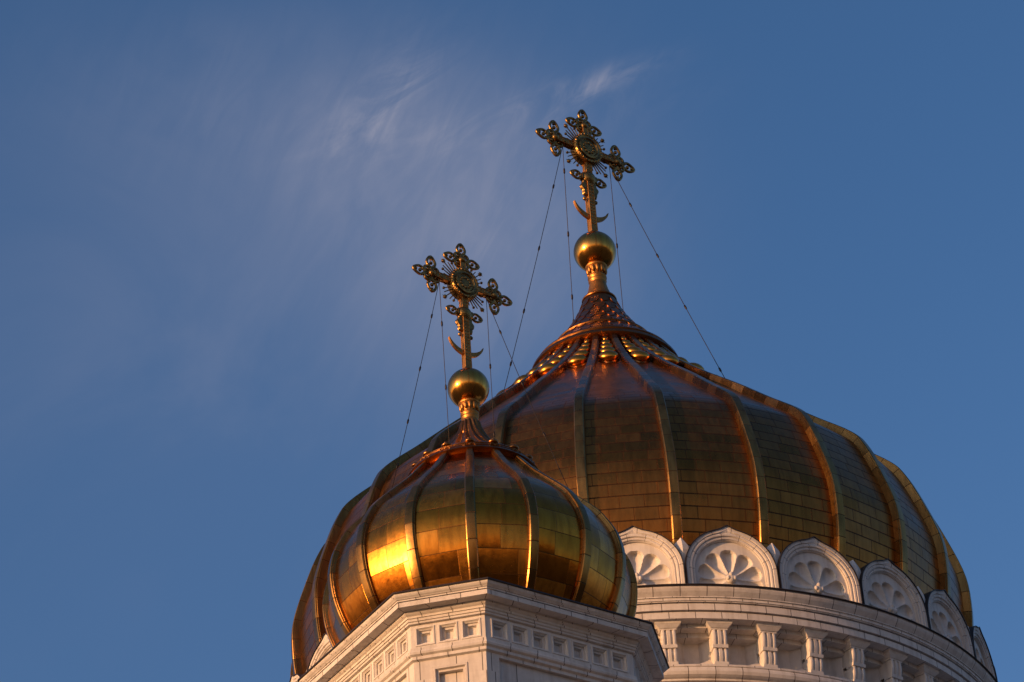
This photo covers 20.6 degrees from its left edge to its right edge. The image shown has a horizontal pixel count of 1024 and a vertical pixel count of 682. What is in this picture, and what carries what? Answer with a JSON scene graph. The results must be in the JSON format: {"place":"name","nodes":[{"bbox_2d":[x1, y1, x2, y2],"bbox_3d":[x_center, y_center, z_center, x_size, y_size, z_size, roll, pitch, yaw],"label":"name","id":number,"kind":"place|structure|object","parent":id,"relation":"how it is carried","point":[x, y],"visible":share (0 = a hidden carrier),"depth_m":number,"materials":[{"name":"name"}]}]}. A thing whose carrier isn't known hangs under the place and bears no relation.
{"place":"outdoors","nodes":[
{"label":"outdoors","id":0,"kind":"place"},
{"bbox_2d":[0,0,1023,681],"label":"sky","id":1,"kind":"structure","parent":0,"point":[216,216],"materials":[{"name":"blue"}]},
{"bbox_2d":[289,290,997,681],"bbox_3d":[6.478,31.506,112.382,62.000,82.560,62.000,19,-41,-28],"label":"domed tower","id":2,"kind":"structure","parent":0,"point":[765,538],"depth_m":113.88,"materials":[{"name":"gold metal"}]},
{"bbox_2d":[297,418,669,681],"bbox_3d":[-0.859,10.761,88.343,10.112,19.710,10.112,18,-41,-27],"label":"bell tower","id":3,"kind":"structure","parent":2,"relation":"on","point":[472,555],"depth_m":86.16,"materials":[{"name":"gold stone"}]},
{"bbox_2d":[392,243,567,487],"bbox_3d":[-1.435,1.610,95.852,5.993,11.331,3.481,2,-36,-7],"label":"ornate cross","id":4,"kind":"object","parent":3,"relation":"on","point":[467,388],"visible":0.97,"depth_m":96.53,"materials":[{"name":"gold metal"}]},
{"bbox_2d":[504,109,724,388],"bbox_3d":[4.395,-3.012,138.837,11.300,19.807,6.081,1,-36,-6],"label":"ornate cross","id":5,"kind":"object","parent":2,"relation":"on","point":[594,252],"visible":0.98,"depth_m":140.44,"materials":[{"name":"gold metal"}]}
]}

